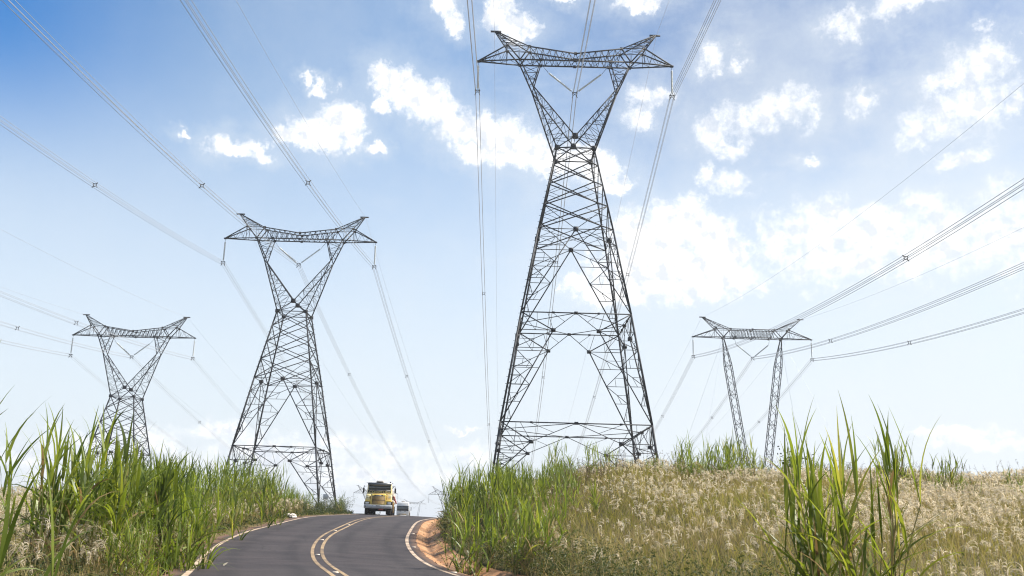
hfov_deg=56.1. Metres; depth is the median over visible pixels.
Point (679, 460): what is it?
cane clump
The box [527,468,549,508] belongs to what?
cane clump
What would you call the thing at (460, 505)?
cane clump
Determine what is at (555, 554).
bush
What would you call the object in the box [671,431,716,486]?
cane clump
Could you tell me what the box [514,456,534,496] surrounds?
cane clump
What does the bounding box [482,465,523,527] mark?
cane clump
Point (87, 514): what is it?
cane clump
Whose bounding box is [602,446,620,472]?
cane clump
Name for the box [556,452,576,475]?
cane clump
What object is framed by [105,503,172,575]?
cane clump
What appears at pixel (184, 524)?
cane clump
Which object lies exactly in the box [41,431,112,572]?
cane clump
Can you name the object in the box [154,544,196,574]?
cane clump
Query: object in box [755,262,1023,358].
conductor bundle
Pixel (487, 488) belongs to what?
cane clump
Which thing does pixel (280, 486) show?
cane clump
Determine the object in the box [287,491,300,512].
cane clump
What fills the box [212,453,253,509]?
cane clump
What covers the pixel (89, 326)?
conductor bundle
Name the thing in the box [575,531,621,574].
bush
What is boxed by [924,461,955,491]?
cane clump
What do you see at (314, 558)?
line
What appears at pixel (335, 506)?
bush
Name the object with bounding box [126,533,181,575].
cane clump
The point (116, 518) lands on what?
cane clump
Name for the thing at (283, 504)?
bush
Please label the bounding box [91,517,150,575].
cane clump
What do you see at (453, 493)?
cane clump
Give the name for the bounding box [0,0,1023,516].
sky
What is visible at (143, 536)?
cane clump
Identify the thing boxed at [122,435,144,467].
cane clump
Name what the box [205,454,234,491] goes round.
cane clump
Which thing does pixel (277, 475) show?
cane clump
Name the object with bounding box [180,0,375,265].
conductor bundle
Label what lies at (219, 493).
cane clump
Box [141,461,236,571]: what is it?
cane clump
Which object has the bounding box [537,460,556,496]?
cane clump
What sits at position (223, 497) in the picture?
cane clump
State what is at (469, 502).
cane clump
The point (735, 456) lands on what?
cane clump
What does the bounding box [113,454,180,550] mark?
cane clump
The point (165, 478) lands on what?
cane clump
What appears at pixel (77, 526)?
cane clump
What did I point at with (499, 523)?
cane clump
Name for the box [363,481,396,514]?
truck
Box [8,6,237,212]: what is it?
earth wire
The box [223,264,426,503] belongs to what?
conductor bundle
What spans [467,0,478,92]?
conductor bundle
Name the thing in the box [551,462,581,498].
cane clump
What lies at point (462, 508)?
cane clump
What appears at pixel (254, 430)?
conductor bundle
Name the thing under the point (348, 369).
conductor bundle
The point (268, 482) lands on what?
cane clump
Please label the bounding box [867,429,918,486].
cane clump
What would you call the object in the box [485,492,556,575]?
cane clump
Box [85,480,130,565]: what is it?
cane clump
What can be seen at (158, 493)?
cane clump
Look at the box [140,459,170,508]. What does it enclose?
cane clump
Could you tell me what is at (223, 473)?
cane clump
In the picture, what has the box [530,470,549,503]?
cane clump
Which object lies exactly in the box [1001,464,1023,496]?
cane clump
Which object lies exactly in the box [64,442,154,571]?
cane clump
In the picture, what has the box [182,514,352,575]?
edge line
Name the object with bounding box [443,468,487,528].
cane clump
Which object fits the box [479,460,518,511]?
cane clump
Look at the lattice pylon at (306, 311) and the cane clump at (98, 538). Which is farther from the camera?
the lattice pylon at (306, 311)
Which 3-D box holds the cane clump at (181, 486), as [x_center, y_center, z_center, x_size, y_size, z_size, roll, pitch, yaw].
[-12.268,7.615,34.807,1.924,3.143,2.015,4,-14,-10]
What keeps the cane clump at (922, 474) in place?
on the ground at (500, 568)
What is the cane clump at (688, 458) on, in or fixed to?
on the ground at (500, 568)
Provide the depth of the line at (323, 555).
34.07 m
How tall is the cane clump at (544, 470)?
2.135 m
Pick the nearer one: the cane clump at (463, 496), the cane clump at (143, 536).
the cane clump at (143, 536)
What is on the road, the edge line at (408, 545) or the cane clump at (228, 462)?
the edge line at (408, 545)
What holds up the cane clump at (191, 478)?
on the ground at (500, 568)
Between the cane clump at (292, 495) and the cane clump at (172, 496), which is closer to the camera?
the cane clump at (172, 496)
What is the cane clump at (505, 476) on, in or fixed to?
on the ground at (500, 568)
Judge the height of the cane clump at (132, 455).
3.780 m
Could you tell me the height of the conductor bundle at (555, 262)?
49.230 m
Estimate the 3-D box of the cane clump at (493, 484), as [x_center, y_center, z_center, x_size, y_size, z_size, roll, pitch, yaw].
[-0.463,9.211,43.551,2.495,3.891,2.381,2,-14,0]
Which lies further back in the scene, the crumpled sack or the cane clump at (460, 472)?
the crumpled sack
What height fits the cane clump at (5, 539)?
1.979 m
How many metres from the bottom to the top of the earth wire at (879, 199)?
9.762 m
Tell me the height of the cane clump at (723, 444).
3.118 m
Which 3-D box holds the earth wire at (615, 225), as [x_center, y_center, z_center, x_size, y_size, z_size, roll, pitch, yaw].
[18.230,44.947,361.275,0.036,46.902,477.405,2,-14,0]
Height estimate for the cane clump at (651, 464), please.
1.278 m
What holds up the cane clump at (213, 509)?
on the ground at (500, 568)
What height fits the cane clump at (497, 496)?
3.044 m
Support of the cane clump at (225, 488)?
on the ground at (500, 568)
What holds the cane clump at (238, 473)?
on the ground at (500, 568)
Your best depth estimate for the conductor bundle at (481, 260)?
170.16 m
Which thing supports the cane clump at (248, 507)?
on the ground at (500, 568)
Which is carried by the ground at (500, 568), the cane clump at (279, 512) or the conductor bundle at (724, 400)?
the cane clump at (279, 512)
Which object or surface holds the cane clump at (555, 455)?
on the ground at (500, 568)
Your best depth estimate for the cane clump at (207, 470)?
51.36 m
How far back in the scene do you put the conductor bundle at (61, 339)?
178.09 m
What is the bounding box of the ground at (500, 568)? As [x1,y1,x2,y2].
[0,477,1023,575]
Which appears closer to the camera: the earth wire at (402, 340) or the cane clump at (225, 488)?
the cane clump at (225, 488)
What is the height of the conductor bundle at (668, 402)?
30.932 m
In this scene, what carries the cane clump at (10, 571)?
on the ground at (500, 568)
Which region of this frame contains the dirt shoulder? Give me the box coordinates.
[416,518,522,575]
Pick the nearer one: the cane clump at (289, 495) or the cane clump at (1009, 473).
the cane clump at (1009, 473)
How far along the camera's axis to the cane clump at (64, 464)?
19.27 m
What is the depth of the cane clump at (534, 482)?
47.54 m
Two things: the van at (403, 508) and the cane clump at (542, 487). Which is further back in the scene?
the van at (403, 508)
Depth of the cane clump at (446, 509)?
46.70 m
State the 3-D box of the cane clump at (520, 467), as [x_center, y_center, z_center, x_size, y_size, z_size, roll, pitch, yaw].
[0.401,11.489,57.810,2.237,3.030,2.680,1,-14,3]
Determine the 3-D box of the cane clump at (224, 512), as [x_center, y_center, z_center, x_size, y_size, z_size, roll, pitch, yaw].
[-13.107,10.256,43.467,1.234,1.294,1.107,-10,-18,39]
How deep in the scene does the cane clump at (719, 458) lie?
46.17 m
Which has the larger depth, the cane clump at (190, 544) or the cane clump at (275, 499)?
the cane clump at (275, 499)
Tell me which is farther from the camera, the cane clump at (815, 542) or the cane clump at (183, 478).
the cane clump at (183, 478)
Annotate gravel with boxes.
[163,515,502,575]
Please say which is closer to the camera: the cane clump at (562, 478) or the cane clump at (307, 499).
the cane clump at (562, 478)
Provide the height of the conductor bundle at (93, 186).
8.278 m
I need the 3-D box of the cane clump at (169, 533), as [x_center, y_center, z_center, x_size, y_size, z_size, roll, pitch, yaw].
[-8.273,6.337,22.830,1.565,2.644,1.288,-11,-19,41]
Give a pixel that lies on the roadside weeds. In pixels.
(563, 567)
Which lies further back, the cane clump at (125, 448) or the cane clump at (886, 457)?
the cane clump at (125, 448)
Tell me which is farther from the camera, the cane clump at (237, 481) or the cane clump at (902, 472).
the cane clump at (237, 481)
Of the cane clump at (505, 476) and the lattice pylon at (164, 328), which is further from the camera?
the lattice pylon at (164, 328)
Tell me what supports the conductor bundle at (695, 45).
hanging from the lattice pylon at (535, 248)
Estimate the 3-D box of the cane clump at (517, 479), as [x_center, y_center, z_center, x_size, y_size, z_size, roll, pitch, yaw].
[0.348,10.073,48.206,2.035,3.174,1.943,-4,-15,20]
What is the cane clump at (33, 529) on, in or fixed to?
on the ground at (500, 568)
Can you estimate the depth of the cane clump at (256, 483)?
56.04 m
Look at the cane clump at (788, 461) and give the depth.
43.38 m
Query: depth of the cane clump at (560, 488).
48.40 m
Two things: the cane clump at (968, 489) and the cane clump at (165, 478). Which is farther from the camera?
the cane clump at (968, 489)
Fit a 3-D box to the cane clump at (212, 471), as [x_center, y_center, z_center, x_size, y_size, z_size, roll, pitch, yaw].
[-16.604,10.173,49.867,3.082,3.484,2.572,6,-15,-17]
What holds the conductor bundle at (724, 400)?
hanging from the guyed pylon at (741, 336)
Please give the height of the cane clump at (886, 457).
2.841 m
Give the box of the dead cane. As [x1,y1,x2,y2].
[511,515,589,572]
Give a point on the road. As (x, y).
(373, 546)
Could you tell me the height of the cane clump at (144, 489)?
2.893 m
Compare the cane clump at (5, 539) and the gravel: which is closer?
the cane clump at (5, 539)
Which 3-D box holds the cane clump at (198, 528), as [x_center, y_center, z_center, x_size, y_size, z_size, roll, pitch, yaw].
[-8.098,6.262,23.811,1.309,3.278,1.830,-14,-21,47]
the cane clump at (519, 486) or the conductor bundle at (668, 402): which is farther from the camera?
the conductor bundle at (668, 402)
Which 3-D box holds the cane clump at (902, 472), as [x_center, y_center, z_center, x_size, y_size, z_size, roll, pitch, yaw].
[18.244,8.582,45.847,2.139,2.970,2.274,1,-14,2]
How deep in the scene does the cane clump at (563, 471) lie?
51.41 m
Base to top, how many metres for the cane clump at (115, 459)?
3.743 m
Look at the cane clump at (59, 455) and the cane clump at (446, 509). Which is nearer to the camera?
the cane clump at (59, 455)
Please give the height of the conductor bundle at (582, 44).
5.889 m
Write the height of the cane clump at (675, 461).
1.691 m
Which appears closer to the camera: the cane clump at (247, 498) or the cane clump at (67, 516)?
the cane clump at (67, 516)
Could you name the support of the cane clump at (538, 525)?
on the ground at (500, 568)
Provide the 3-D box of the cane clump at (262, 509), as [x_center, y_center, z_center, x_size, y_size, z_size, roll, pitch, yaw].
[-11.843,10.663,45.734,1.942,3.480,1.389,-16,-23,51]
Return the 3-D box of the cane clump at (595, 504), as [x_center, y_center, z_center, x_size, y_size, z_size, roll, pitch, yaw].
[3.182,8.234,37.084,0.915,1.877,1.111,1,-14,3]
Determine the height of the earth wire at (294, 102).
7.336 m
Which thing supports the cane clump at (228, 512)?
on the ground at (500, 568)
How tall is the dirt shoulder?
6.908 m
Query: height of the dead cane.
1.690 m
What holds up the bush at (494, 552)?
on the ground at (500, 568)
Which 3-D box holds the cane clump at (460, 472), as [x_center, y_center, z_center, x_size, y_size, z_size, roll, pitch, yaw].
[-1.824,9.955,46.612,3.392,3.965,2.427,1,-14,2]
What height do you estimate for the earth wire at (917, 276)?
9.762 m
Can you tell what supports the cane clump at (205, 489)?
on the ground at (500, 568)
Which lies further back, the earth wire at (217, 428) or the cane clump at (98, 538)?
the earth wire at (217, 428)
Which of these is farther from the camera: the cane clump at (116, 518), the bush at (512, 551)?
the bush at (512, 551)
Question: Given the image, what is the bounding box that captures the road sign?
[323,494,327,506]
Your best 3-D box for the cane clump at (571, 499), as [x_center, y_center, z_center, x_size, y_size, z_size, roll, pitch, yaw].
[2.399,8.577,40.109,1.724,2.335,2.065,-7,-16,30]
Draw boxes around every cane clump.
[0,339,50,574]
[0,403,117,575]
[0,453,113,575]
[1,457,91,569]
[32,429,110,567]
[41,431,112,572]
[56,484,96,558]
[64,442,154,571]
[67,485,113,552]
[68,443,138,498]
[69,456,162,567]
[70,406,149,567]
[75,497,114,568]
[84,441,149,573]
[84,466,154,543]
[85,412,161,572]
[85,450,167,557]
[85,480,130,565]
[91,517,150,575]
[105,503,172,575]
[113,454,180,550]
[119,429,177,564]
[121,434,147,469]
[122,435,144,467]
[124,511,157,558]
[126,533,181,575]
[130,442,157,480]
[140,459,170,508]
[141,444,203,575]
[141,450,189,551]
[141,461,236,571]
[144,458,189,540]
[145,503,188,571]
[147,448,206,497]
[150,447,217,535]
[150,459,195,531]
[150,497,191,535]
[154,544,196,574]
[155,447,216,495]
[156,478,208,567]
[159,449,197,479]
[161,460,204,497]
[169,489,213,560]
[180,453,216,498]
[183,468,221,519]
[185,502,220,553]
[195,457,246,504]
[203,490,225,526]
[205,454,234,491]
[208,476,232,519]
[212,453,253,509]
[213,459,253,489]
[213,504,229,526]
[215,477,240,498]
[217,485,252,539]
[220,463,244,495]
[221,476,245,521]
[221,494,245,517]
[222,501,233,525]
[225,456,261,492]
[229,459,256,503]
[231,493,252,521]
[238,465,280,515]
[239,477,253,514]
[241,460,278,518]
[244,498,256,518]
[246,462,270,516]
[247,477,280,527]
[258,472,284,511]
[260,459,290,513]
[267,487,292,524]
[279,485,295,511]
[286,484,300,503]
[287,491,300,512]
[300,490,314,508]
[334,495,347,510]
[435,497,507,575]
[436,460,480,528]
[437,474,482,538]
[439,491,456,523]
[440,482,485,547]
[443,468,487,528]
[446,451,488,518]
[453,456,512,529]
[454,480,479,523]
[460,467,484,497]
[460,485,477,526]
[471,487,529,563]
[472,472,514,526]
[477,470,499,519]
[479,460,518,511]
[480,452,522,524]
[481,459,520,507]
[481,492,505,534]
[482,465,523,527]
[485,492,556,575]
[502,458,532,519]
[509,470,580,572]
[510,462,528,510]
[513,460,529,481]
[513,474,538,509]
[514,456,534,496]
[514,471,544,512]
[519,466,554,508]
[524,486,554,535]
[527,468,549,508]
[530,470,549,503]
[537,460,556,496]
[541,461,563,491]
[544,437,574,476]
[548,457,577,490]
[549,500,569,528]
[550,472,582,516]
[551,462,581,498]
[555,479,564,499]
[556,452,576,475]
[579,441,612,480]
[586,480,604,523]
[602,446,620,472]
[645,454,656,472]
[667,449,685,470]
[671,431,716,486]
[675,450,686,468]
[676,446,700,469]
[696,452,712,477]
[703,437,721,479]
[706,435,742,486]
[721,429,758,471]
[723,425,747,477]
[735,391,967,575]
[738,446,765,484]
[777,447,802,484]
[851,394,928,575]
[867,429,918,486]
[880,448,913,485]
[911,464,930,486]
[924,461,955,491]
[929,450,967,500]
[954,468,981,506]
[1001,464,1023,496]
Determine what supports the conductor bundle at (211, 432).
hanging from the lattice pylon at (164, 328)
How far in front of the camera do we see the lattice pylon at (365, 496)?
586.14 m
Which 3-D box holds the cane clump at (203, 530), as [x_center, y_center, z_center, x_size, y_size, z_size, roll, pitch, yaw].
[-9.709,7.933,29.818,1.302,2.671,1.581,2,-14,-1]
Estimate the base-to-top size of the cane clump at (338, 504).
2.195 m
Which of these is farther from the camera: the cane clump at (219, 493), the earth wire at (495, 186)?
the earth wire at (495, 186)
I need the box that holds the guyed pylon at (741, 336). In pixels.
[687,317,850,469]
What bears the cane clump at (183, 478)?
on the ground at (500, 568)
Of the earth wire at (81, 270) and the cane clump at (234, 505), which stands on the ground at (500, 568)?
the cane clump at (234, 505)
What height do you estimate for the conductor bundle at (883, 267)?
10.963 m
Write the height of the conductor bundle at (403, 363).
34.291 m
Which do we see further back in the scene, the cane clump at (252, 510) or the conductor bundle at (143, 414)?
the conductor bundle at (143, 414)
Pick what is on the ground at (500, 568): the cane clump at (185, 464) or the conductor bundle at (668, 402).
the cane clump at (185, 464)
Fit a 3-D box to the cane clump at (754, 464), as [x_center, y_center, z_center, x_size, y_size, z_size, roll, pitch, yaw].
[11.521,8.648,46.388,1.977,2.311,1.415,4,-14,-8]
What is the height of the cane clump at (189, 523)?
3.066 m
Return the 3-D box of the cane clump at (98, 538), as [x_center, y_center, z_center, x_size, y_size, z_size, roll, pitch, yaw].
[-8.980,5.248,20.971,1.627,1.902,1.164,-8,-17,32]
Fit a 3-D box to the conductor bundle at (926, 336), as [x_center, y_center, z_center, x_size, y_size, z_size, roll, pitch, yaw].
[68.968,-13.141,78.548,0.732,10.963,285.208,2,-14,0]
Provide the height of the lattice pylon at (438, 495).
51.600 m
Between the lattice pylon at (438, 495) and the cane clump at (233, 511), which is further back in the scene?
the lattice pylon at (438, 495)
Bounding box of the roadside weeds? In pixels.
[0,448,1023,575]
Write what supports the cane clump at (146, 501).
on the ground at (500, 568)
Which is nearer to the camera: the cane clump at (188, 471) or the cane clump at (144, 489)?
the cane clump at (144, 489)
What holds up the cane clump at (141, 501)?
on the ground at (500, 568)
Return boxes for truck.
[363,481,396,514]
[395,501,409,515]
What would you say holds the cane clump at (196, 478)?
on the ground at (500, 568)
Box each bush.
[278,498,291,511]
[307,497,325,510]
[318,492,335,509]
[330,499,346,510]
[336,496,354,511]
[482,538,507,563]
[503,534,528,568]
[530,536,586,573]
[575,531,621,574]
[777,446,813,473]
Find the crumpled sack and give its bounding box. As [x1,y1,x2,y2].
[287,513,296,517]
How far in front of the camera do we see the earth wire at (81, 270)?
157.53 m
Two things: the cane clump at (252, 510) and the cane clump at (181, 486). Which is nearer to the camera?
the cane clump at (181, 486)
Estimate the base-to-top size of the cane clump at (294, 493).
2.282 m
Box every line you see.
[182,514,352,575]
[311,515,404,575]
[320,516,389,575]
[405,517,459,575]
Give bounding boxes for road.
[162,514,467,575]
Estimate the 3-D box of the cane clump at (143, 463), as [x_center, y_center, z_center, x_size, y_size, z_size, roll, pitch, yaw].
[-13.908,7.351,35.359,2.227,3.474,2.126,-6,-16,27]
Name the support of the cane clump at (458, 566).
on the ground at (500, 568)
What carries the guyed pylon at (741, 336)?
on the ground at (500, 568)
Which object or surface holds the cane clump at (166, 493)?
on the ground at (500, 568)
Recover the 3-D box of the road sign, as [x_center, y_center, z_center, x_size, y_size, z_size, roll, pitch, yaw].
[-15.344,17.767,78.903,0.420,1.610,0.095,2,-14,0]
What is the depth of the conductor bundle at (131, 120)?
93.63 m
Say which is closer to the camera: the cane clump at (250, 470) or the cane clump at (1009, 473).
the cane clump at (1009, 473)
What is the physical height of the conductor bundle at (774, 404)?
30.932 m
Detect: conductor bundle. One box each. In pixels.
[0,117,222,263]
[0,291,192,359]
[1,321,131,357]
[1,340,67,355]
[8,0,298,264]
[70,356,349,506]
[133,356,360,507]
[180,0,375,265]
[194,360,397,506]
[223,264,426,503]
[298,266,438,504]
[373,268,445,480]
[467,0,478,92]
[475,94,491,464]
[530,93,576,469]
[572,96,673,467]
[573,0,595,93]
[639,359,693,458]
[670,0,720,97]
[685,357,753,452]
[692,178,1023,357]
[716,360,810,465]
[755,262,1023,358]
[811,308,1023,360]
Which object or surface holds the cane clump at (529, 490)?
on the ground at (500, 568)
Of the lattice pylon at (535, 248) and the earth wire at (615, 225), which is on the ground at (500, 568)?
the lattice pylon at (535, 248)
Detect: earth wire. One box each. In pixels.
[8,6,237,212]
[10,234,187,317]
[90,319,356,486]
[237,2,363,214]
[366,220,452,471]
[494,33,497,387]
[562,39,655,441]
[703,83,1023,316]
[802,227,1023,319]
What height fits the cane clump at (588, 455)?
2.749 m
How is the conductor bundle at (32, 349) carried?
hanging from the lattice pylon at (164, 328)
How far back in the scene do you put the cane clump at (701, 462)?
48.28 m
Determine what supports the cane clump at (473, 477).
on the ground at (500, 568)
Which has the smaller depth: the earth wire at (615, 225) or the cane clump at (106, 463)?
the cane clump at (106, 463)
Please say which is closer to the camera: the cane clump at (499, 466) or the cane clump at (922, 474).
the cane clump at (499, 466)
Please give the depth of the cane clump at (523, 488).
47.62 m
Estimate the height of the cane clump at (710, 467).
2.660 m
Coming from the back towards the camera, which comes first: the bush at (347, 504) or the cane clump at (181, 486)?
the bush at (347, 504)
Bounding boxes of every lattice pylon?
[68,314,195,480]
[219,213,376,507]
[352,486,397,513]
[428,487,455,510]
[475,30,674,477]
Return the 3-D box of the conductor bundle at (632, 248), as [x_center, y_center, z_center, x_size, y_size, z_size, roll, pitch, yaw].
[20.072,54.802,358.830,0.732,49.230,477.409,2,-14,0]
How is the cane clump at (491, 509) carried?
on the ground at (500, 568)
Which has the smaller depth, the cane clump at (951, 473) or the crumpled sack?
the cane clump at (951, 473)
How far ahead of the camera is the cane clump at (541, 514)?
35.08 m
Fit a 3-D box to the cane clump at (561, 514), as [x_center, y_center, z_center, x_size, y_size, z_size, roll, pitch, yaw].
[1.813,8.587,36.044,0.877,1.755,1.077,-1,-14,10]
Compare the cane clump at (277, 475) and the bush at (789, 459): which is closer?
the bush at (789, 459)

